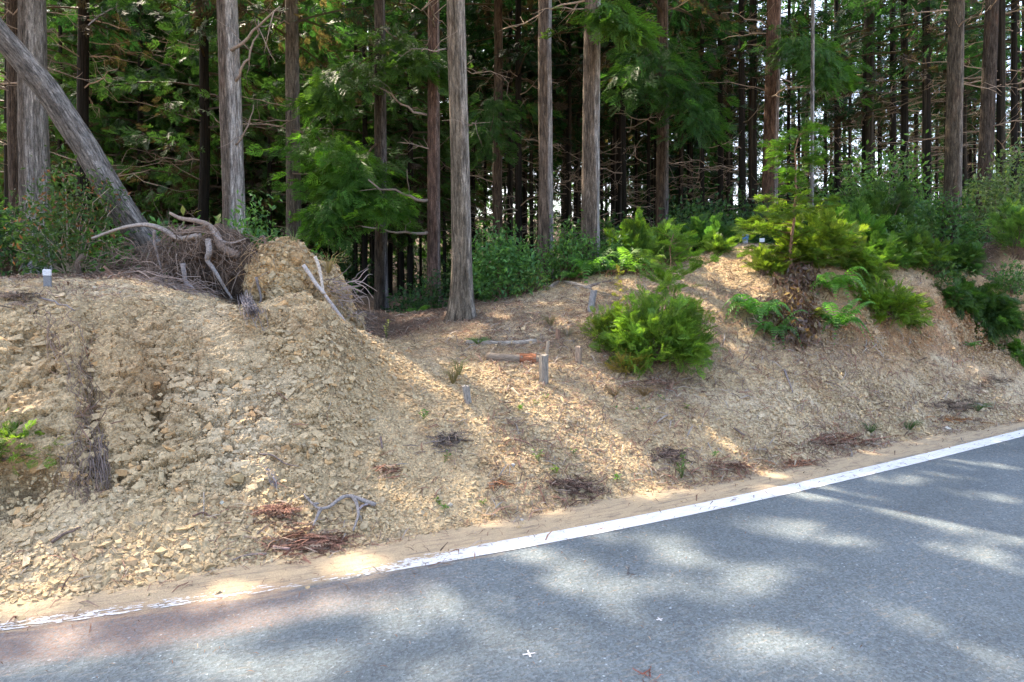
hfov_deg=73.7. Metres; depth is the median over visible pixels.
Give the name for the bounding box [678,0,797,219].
cedar tree
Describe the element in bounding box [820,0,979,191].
cedar tree
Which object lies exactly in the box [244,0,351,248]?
cedar tree
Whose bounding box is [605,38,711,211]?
cedar tree
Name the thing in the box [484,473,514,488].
needle pile
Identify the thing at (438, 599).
fallen needles
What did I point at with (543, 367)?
wooden stake
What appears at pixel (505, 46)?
cedar tree
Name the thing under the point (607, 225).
broadleaf shrub
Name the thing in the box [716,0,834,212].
cedar tree
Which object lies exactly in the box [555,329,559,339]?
wooden stake
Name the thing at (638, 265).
fern
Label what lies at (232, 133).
cedar tree
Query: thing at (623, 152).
cedar tree
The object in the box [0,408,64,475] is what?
cedar bush
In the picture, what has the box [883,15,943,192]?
cedar tree
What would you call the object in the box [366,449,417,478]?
needle pile
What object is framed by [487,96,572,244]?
cedar tree
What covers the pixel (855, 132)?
cedar tree
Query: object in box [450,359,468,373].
grass tuft
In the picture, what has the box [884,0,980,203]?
cedar tree
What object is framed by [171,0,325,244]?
cedar tree
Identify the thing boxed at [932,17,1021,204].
cedar tree
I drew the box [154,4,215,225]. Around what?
cedar tree
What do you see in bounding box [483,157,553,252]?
cedar tree
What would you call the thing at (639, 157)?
cedar tree
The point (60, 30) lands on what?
cedar tree
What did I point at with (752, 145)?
cedar tree
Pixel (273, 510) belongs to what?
needle pile
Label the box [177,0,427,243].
cedar tree
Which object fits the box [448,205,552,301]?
broadleaf shrub
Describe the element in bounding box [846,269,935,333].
cedar bush
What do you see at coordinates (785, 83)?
cedar tree
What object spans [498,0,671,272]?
cedar tree
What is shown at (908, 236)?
cedar bush
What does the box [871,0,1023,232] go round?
cedar tree
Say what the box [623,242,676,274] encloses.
fern
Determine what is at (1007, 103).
cedar tree
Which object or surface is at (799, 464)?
needle pile
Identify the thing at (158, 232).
broadleaf shrub
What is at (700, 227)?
cedar bush
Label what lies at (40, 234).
broadleaf shrub
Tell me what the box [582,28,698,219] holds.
cedar tree
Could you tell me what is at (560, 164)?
cedar tree
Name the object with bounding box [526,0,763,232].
cedar tree
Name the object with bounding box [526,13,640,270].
cedar tree
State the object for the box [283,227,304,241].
grass tuft
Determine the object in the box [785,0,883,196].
cedar tree
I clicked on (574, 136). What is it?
cedar tree
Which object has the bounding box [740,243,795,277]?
cedar bush
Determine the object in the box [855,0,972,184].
cedar tree
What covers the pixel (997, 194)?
broadleaf shrub
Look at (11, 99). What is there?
cedar tree
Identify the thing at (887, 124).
cedar tree
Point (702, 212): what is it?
broadleaf shrub
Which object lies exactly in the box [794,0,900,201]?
cedar tree
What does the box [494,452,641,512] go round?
needle pile
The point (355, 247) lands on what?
cedar tree
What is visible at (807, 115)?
cedar tree
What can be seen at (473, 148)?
cedar tree
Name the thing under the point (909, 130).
cedar tree
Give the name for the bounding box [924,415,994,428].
needle pile
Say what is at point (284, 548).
fallen stick
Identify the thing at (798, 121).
cedar tree
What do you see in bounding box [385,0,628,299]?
cedar tree
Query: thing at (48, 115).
cedar tree
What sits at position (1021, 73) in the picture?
cedar tree
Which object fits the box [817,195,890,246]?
cedar bush
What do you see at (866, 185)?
broadleaf shrub
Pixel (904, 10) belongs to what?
cedar tree
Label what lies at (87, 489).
root strands
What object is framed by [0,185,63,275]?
broadleaf shrub
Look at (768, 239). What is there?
broadleaf shrub
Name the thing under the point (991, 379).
needle pile
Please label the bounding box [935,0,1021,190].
cedar tree
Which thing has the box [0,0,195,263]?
cedar tree
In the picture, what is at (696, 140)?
cedar tree
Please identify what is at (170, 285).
root strands
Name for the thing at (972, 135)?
cedar tree
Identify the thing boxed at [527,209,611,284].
broadleaf shrub
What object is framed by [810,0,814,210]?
cedar tree
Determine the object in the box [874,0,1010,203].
cedar tree
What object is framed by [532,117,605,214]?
cedar tree
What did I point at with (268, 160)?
cedar tree
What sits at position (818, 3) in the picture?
sky
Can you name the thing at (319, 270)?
cut stick
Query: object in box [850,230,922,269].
cedar bush
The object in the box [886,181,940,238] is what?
broadleaf shrub
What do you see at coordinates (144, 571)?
rock fragments
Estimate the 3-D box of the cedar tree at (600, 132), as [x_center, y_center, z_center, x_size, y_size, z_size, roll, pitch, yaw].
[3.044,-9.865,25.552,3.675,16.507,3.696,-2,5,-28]
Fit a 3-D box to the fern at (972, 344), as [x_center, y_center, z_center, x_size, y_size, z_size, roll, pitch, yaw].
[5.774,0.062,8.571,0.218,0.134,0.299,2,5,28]
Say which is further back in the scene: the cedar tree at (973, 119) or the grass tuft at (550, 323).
the cedar tree at (973, 119)
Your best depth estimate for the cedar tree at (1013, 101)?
15.65 m
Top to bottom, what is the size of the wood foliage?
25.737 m
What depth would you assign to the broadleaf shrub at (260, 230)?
7.71 m
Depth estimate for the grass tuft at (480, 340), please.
6.93 m
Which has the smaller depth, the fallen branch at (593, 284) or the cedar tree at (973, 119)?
the fallen branch at (593, 284)
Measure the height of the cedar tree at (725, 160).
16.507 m
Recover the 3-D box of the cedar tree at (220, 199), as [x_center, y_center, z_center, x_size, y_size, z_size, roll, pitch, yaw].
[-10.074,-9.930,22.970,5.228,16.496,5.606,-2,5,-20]
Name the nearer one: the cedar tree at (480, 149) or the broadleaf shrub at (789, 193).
the broadleaf shrub at (789, 193)
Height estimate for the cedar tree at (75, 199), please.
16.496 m
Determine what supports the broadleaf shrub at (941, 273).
on the ground
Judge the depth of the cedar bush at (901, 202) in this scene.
10.29 m
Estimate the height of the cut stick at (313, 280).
0.294 m
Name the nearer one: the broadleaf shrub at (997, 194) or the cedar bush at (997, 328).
the cedar bush at (997, 328)
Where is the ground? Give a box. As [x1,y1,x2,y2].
[0,216,1023,601]
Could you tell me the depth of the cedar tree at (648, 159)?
21.58 m
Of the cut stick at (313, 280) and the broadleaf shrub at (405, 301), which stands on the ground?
the broadleaf shrub at (405, 301)
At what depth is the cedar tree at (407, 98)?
17.46 m
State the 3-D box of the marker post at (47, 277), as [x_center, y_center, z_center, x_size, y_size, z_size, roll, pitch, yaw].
[-3.418,-0.426,5.025,0.053,0.202,0.053,-2,5,-29]
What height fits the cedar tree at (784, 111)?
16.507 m
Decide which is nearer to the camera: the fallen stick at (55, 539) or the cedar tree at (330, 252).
the fallen stick at (55, 539)
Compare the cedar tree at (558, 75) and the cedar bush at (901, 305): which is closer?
the cedar bush at (901, 305)
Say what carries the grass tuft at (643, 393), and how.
on the ground
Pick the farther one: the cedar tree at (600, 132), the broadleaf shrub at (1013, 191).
the cedar tree at (600, 132)
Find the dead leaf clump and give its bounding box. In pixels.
[748,260,842,348]
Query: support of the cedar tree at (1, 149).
on the ground
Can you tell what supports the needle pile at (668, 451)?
on the ground
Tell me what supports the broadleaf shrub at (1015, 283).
on the ground
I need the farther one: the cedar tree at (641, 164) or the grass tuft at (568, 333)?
the cedar tree at (641, 164)
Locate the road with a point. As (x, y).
(956, 584)
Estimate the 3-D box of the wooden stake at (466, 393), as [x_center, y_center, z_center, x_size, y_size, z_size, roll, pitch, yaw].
[-0.373,0.463,5.623,0.082,0.207,0.060,0,4,0]
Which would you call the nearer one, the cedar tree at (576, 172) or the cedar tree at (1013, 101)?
the cedar tree at (1013, 101)
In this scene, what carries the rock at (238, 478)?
on the ground
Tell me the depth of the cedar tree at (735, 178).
34.23 m
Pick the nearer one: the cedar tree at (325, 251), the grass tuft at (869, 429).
the grass tuft at (869, 429)
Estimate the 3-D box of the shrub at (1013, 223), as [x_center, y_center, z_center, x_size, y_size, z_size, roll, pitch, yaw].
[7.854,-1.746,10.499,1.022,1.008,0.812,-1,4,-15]
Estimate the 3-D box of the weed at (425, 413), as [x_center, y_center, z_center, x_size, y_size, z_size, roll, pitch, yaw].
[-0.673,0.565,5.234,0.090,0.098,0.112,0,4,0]
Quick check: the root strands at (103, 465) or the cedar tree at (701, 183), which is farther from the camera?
the cedar tree at (701, 183)
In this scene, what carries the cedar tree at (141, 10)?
on the ground
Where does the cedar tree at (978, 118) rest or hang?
on the ground
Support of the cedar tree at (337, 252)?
on the ground
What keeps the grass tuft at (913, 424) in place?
on the ground
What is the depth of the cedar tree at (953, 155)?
11.65 m
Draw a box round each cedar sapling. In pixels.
[612,265,630,315]
[627,222,724,308]
[731,116,849,273]
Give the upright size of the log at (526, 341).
0.072 m
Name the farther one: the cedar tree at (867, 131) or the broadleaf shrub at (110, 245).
the cedar tree at (867, 131)
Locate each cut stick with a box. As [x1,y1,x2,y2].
[302,264,325,294]
[314,256,324,290]
[324,294,345,320]
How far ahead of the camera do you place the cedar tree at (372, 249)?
20.61 m
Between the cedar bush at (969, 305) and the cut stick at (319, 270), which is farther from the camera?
the cedar bush at (969, 305)
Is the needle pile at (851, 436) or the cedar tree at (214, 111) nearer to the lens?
the needle pile at (851, 436)
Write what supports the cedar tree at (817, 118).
on the ground
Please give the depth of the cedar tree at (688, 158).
26.65 m
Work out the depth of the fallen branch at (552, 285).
8.75 m
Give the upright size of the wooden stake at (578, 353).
0.220 m
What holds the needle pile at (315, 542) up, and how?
on the ground
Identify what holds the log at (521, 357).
on the ground
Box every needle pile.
[0,283,78,308]
[199,464,369,524]
[208,512,415,573]
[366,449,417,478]
[392,412,478,467]
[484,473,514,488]
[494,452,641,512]
[495,429,768,488]
[533,372,750,405]
[621,666,661,681]
[628,445,804,484]
[735,449,929,469]
[775,414,937,454]
[839,383,995,441]
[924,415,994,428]
[946,369,1023,399]
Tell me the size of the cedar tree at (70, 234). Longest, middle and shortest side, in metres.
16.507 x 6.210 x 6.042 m
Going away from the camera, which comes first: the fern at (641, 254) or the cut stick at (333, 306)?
the cut stick at (333, 306)
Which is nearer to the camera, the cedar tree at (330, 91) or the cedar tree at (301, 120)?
the cedar tree at (330, 91)
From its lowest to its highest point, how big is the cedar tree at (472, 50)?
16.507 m
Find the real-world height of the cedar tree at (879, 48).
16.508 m
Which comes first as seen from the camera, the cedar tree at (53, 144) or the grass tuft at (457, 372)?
the grass tuft at (457, 372)
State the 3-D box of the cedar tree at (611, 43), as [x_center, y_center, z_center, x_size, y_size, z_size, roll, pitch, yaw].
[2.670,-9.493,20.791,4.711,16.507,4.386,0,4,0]
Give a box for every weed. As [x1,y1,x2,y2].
[384,319,390,337]
[419,409,428,418]
[532,449,544,460]
[549,465,559,472]
[675,447,688,477]
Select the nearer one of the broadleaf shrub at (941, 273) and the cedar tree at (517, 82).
the broadleaf shrub at (941, 273)
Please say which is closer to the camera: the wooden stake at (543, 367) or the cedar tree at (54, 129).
the wooden stake at (543, 367)
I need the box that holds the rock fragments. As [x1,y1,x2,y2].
[0,243,1023,626]
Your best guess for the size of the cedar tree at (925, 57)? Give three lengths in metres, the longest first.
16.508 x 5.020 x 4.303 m
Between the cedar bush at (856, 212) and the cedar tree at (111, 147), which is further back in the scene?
the cedar tree at (111, 147)
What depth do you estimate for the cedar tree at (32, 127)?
10.24 m
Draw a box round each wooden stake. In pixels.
[462,384,471,403]
[539,354,547,384]
[545,341,549,353]
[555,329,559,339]
[575,346,581,363]
[587,290,596,311]
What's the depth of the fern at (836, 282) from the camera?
7.95 m
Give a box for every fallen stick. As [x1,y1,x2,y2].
[39,297,74,310]
[51,527,80,543]
[192,512,216,517]
[232,552,266,560]
[259,453,298,466]
[272,545,289,549]
[514,438,532,445]
[783,369,792,392]
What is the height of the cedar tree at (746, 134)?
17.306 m
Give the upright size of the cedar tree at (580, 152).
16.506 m
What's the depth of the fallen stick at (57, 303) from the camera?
4.64 m
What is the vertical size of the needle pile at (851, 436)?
0.338 m
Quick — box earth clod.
[226,234,377,330]
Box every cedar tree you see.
[0,0,18,274]
[0,0,93,275]
[0,0,144,265]
[0,0,155,269]
[0,0,170,210]
[0,0,174,270]
[0,0,184,270]
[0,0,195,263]
[0,0,197,228]
[0,1,53,220]
[0,2,73,273]
[0,3,110,170]
[48,0,245,233]
[49,0,199,215]
[51,13,181,236]
[52,35,170,240]
[55,56,106,269]
[60,0,331,227]
[101,4,249,248]
[104,0,264,228]
[114,0,303,234]
[123,3,245,230]
[144,0,282,222]
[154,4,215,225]
[158,0,282,232]
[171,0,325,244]
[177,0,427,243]
[180,0,358,240]
[210,3,299,235]
[216,0,279,232]
[242,0,406,259]
[242,22,328,258]
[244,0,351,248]
[245,3,339,248]
[257,0,450,294]
[266,1,427,293]
[276,0,361,263]
[279,0,448,311]
[281,0,446,293]
[302,0,450,294]
[312,13,369,260]
[312,48,361,259]
[313,0,482,295]
[315,1,491,295]
[334,53,369,279]
[358,13,506,295]
[358,227,446,278]
[359,13,475,289]
[361,0,511,309]
[367,0,531,295]
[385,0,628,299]
[390,0,574,294]
[390,0,582,293]
[394,80,441,287]
[413,94,490,287]
[425,1,556,241]
[427,6,572,265]
[440,0,583,249]
[441,0,583,242]
[442,0,487,322]
[466,0,618,255]
[475,54,553,242]
[476,8,576,260]
[476,149,536,249]
[483,3,581,250]
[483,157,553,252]
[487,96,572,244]
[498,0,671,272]
[502,6,612,249]
[503,0,626,271]
[503,0,648,255]
[513,0,629,246]
[514,120,574,241]
[522,147,581,253]
[523,0,677,243]
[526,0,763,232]
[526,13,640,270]
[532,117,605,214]
[533,20,609,239]
[535,0,695,230]
[536,0,554,285]
[552,0,654,242]
[552,14,656,244]
[552,16,669,238]
[552,17,655,244]
[553,45,634,214]
[553,86,610,212]
[553,119,607,245]
[554,1,688,236]
[554,118,609,237]
[555,36,632,153]
[564,6,656,232]
[572,141,632,244]
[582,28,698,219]
[601,2,724,226]
[602,41,675,200]
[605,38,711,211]
[607,115,684,219]
[608,72,686,222]
[626,12,699,220]
[627,39,705,194]
[630,0,764,227]
[637,0,747,221]
[639,0,736,218]
[645,1,747,215]
[655,3,795,218]
[668,5,764,217]
[669,0,766,218]
[669,50,738,203]
[671,0,784,212]
[672,50,762,202]
[674,42,747,198]
[677,31,733,217]
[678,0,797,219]
[678,0,838,217]
[683,0,803,240]
[683,50,762,213]
[684,0,873,236]
[693,98,759,217]
[704,48,785,171]
[704,52,737,202]
[706,0,762,179]
[708,0,831,200]
[712,66,763,214]
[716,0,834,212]
[736,0,860,196]
[757,6,829,185]
[761,5,829,194]
[763,0,899,202]
[779,2,844,223]
[779,66,829,185]
[780,0,897,187]
[780,0,921,209]
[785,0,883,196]
[786,26,883,198]
[791,0,912,200]
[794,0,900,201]
[794,0,995,182]
[796,51,861,174]
[801,0,934,175]
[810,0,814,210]
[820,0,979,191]
[821,0,1023,230]
[823,1,937,178]
[828,5,940,203]
[847,1,939,193]
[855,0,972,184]
[859,0,975,202]
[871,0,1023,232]
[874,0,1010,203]
[876,0,921,169]
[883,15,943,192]
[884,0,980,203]
[886,0,1021,207]
[896,7,982,214]
[897,3,1010,183]
[901,0,1023,199]
[903,0,1014,243]
[912,7,1020,205]
[913,18,976,208]
[918,0,1021,198]
[918,17,976,197]
[930,4,1021,167]
[932,7,976,188]
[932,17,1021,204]
[933,6,1009,183]
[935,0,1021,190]
[938,0,1021,189]
[942,0,1023,194]
[970,0,1023,241]
[1006,11,1021,189]
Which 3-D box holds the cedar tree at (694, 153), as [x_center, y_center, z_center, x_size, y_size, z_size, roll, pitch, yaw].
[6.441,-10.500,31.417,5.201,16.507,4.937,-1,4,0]
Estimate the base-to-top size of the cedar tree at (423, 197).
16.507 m
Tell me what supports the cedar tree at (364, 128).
on the ground
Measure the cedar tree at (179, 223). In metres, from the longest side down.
16.507 x 5.930 x 5.775 m
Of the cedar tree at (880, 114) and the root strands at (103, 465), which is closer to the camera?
the root strands at (103, 465)
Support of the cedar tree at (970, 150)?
on the ground
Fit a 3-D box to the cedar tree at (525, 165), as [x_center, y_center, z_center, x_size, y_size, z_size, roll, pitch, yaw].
[-0.851,-9.808,25.512,5.368,16.506,6.296,4,6,42]
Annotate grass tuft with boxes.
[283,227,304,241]
[315,251,347,272]
[440,364,464,383]
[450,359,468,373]
[465,336,490,343]
[539,314,560,325]
[558,324,578,336]
[599,383,628,396]
[628,382,661,396]
[859,421,882,432]
[897,419,923,429]
[966,399,994,410]
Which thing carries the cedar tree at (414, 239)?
on the ground
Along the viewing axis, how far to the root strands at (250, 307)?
5.04 m
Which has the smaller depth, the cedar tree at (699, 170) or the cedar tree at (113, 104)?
the cedar tree at (113, 104)
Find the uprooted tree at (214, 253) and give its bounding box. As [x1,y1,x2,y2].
[0,18,278,303]
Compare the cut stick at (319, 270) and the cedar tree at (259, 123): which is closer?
the cut stick at (319, 270)
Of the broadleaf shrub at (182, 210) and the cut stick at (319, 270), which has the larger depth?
the broadleaf shrub at (182, 210)
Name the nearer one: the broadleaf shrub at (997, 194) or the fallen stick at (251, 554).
the fallen stick at (251, 554)
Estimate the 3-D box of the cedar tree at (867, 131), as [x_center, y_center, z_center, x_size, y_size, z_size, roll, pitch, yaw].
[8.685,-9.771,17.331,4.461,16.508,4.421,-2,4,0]
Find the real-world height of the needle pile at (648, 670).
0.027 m
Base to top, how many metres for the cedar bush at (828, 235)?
0.985 m
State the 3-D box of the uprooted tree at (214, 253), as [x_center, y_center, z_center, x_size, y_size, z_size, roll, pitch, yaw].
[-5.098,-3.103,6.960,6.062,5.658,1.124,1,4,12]
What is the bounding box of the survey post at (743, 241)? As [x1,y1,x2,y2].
[742,234,748,243]
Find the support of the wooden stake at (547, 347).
on the ground
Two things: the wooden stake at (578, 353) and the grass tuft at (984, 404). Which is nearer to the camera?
the wooden stake at (578, 353)
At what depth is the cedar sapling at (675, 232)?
7.09 m
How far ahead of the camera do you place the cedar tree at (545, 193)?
9.72 m
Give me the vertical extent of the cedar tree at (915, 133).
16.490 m
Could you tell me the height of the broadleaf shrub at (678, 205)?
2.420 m
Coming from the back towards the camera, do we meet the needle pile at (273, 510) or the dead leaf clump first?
the dead leaf clump
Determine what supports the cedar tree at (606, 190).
on the ground
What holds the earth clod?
on the ground
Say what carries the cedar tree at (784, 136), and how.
on the ground
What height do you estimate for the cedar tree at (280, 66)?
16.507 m
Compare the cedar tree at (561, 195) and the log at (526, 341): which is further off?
the cedar tree at (561, 195)
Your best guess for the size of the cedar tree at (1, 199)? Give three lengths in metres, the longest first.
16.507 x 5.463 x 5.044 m
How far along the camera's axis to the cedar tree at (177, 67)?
20.21 m
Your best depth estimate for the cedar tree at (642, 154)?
26.67 m
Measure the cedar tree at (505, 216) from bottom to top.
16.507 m
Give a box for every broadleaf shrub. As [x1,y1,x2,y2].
[0,144,138,275]
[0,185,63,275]
[52,218,160,273]
[89,211,172,267]
[99,211,201,274]
[168,205,256,248]
[202,190,291,247]
[304,242,359,292]
[317,251,374,294]
[380,280,445,313]
[393,266,450,310]
[441,248,492,299]
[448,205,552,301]
[474,239,566,300]
[506,263,551,295]
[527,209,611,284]
[565,202,650,268]
[585,230,632,269]
[616,188,700,232]
[654,184,758,253]
[688,198,758,241]
[716,177,792,244]
[752,186,827,238]
[779,181,871,234]
[799,123,943,236]
[877,209,937,241]
[886,178,1005,254]
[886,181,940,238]
[916,248,975,286]
[932,168,995,238]
[943,134,1023,242]
[971,155,1023,232]
[980,253,1023,297]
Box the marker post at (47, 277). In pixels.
[42,269,51,286]
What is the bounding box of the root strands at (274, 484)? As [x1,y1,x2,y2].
[263,466,278,487]
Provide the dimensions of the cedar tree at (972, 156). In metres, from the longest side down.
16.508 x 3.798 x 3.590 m
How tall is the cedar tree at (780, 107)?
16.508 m
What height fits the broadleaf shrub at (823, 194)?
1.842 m
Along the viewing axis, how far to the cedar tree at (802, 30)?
17.56 m
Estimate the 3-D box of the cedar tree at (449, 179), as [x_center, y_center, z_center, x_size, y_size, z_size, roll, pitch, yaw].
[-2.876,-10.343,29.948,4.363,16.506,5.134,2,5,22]
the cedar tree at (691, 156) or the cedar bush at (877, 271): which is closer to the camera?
the cedar bush at (877, 271)
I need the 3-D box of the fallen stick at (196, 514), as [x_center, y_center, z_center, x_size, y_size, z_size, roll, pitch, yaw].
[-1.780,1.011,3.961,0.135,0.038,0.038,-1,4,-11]
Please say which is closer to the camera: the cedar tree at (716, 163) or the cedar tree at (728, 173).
the cedar tree at (728, 173)
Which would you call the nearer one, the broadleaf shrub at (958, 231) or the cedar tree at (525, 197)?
the broadleaf shrub at (958, 231)
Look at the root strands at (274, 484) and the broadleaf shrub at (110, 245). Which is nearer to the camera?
the root strands at (274, 484)
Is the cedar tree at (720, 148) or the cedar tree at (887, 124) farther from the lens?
the cedar tree at (887, 124)
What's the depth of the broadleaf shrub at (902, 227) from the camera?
9.76 m
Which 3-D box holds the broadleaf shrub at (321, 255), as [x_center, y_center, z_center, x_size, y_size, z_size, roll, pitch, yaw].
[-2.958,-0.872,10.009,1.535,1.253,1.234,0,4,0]
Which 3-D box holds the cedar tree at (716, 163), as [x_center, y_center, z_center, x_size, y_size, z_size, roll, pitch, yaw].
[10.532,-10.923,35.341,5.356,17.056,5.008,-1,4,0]
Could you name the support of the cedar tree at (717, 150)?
on the ground
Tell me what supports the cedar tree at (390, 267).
on the ground
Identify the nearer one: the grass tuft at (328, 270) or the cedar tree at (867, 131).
the grass tuft at (328, 270)
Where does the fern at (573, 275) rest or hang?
on the ground
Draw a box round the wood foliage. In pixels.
[0,0,1021,287]
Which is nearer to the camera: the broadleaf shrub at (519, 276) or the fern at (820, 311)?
the fern at (820, 311)
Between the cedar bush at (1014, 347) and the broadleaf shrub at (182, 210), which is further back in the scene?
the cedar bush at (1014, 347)
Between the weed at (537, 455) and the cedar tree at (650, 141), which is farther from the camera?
the cedar tree at (650, 141)
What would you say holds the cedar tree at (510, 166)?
on the ground
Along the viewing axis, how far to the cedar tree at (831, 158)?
28.98 m
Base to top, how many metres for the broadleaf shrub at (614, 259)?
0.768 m
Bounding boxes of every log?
[466,339,536,344]
[486,352,538,363]
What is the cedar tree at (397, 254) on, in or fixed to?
on the ground
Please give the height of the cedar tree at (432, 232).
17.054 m
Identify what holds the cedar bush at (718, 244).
on the ground
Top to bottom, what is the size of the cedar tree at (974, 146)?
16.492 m
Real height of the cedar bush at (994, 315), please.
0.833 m
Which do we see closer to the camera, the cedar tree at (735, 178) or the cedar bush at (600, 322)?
the cedar bush at (600, 322)
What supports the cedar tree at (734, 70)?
on the ground
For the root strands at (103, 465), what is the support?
on the ground
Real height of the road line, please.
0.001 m
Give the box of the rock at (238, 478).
[229,473,243,483]
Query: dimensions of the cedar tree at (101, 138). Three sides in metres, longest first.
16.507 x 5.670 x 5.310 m
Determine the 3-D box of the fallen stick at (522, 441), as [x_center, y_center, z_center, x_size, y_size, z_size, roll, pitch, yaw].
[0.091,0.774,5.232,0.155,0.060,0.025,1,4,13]
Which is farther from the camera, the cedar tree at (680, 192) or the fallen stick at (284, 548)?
the cedar tree at (680, 192)
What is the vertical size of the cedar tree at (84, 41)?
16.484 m
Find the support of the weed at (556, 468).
on the ground
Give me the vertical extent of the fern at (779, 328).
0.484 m
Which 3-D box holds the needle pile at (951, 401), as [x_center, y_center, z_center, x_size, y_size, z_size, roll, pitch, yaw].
[5.035,0.397,7.713,3.811,1.070,1.047,-3,5,-35]
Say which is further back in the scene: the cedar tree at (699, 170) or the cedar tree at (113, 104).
the cedar tree at (699, 170)
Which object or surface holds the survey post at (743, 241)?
on the ground
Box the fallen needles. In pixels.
[0,419,1022,681]
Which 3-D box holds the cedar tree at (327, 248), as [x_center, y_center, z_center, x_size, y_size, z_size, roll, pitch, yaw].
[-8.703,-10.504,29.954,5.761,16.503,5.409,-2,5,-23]
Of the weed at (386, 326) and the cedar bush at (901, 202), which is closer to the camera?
the weed at (386, 326)
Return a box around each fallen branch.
[303,493,376,531]
[548,280,591,289]
[586,280,610,286]
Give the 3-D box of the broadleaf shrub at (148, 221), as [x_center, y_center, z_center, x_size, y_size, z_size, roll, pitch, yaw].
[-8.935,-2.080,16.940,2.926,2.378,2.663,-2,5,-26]
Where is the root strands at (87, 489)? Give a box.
[28,290,111,514]
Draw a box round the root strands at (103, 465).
[86,426,111,491]
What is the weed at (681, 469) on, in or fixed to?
on the ground
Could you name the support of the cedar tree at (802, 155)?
on the ground
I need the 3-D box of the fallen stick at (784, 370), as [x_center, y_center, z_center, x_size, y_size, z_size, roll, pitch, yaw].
[2.760,0.395,6.806,0.024,0.201,0.305,0,4,4]
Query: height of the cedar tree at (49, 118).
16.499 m
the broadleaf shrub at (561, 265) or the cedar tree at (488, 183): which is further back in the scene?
the cedar tree at (488, 183)
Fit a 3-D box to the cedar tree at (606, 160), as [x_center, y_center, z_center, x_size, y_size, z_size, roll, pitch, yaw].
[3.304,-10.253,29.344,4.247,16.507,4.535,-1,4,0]
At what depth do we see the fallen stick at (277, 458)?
4.43 m
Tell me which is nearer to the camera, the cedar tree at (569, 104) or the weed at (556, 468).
the weed at (556, 468)
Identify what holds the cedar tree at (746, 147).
on the ground
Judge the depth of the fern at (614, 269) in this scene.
8.78 m
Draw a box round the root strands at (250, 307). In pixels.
[237,289,267,330]
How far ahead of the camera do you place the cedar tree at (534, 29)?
20.04 m
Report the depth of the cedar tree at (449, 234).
25.76 m
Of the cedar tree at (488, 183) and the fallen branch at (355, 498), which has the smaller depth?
the fallen branch at (355, 498)
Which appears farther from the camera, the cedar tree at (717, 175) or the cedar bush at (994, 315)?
the cedar tree at (717, 175)
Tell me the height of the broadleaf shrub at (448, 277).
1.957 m
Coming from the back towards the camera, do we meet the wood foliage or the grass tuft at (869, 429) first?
the wood foliage
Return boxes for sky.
[183,0,1021,216]
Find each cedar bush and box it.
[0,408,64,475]
[574,300,627,343]
[588,268,727,379]
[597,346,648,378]
[603,206,658,266]
[643,218,691,263]
[679,211,749,252]
[698,229,737,254]
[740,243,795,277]
[771,201,884,269]
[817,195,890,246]
[828,244,899,284]
[845,178,938,231]
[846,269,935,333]
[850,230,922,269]
[879,222,935,253]
[902,231,959,269]
[930,278,986,319]
[934,236,990,278]
[951,276,1021,312]
[960,277,1023,334]
[968,293,1023,344]
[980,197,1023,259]
[996,337,1023,367]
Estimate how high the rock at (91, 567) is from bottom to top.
0.034 m
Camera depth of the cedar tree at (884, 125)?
21.81 m
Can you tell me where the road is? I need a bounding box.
[0,422,1023,681]
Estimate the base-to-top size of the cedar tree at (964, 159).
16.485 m
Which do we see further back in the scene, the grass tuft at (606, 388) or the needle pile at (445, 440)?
the grass tuft at (606, 388)
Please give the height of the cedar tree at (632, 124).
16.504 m
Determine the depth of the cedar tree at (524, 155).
26.33 m
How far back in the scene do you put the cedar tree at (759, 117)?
23.23 m
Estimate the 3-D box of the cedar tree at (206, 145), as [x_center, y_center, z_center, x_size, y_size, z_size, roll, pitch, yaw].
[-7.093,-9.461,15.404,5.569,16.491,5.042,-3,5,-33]
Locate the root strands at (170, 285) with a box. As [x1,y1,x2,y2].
[95,259,222,299]
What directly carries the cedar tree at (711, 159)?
on the ground
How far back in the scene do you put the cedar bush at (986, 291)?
9.11 m
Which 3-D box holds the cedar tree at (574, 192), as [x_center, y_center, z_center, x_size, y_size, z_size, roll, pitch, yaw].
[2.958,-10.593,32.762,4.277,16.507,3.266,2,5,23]
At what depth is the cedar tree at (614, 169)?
21.25 m
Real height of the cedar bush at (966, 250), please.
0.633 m
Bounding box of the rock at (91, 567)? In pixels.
[87,564,95,571]
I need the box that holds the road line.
[0,429,1023,629]
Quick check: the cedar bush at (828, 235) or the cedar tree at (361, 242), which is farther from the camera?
the cedar tree at (361, 242)
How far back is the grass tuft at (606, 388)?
6.07 m
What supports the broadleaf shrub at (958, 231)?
on the ground
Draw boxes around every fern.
[398,305,430,313]
[553,266,602,284]
[554,244,621,282]
[604,246,656,280]
[604,255,634,275]
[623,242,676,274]
[721,294,798,334]
[749,310,807,349]
[807,307,831,318]
[810,266,875,314]
[815,298,874,344]
[963,341,982,347]
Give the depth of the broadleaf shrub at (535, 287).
8.81 m
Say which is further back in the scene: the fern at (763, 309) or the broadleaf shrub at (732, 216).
the broadleaf shrub at (732, 216)
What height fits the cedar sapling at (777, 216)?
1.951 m
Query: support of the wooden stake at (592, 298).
on the ground
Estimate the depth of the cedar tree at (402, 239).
19.38 m
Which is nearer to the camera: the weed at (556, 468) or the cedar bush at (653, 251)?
the weed at (556, 468)
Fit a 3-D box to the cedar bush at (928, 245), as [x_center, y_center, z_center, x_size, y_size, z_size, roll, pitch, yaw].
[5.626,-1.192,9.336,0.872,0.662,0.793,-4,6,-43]

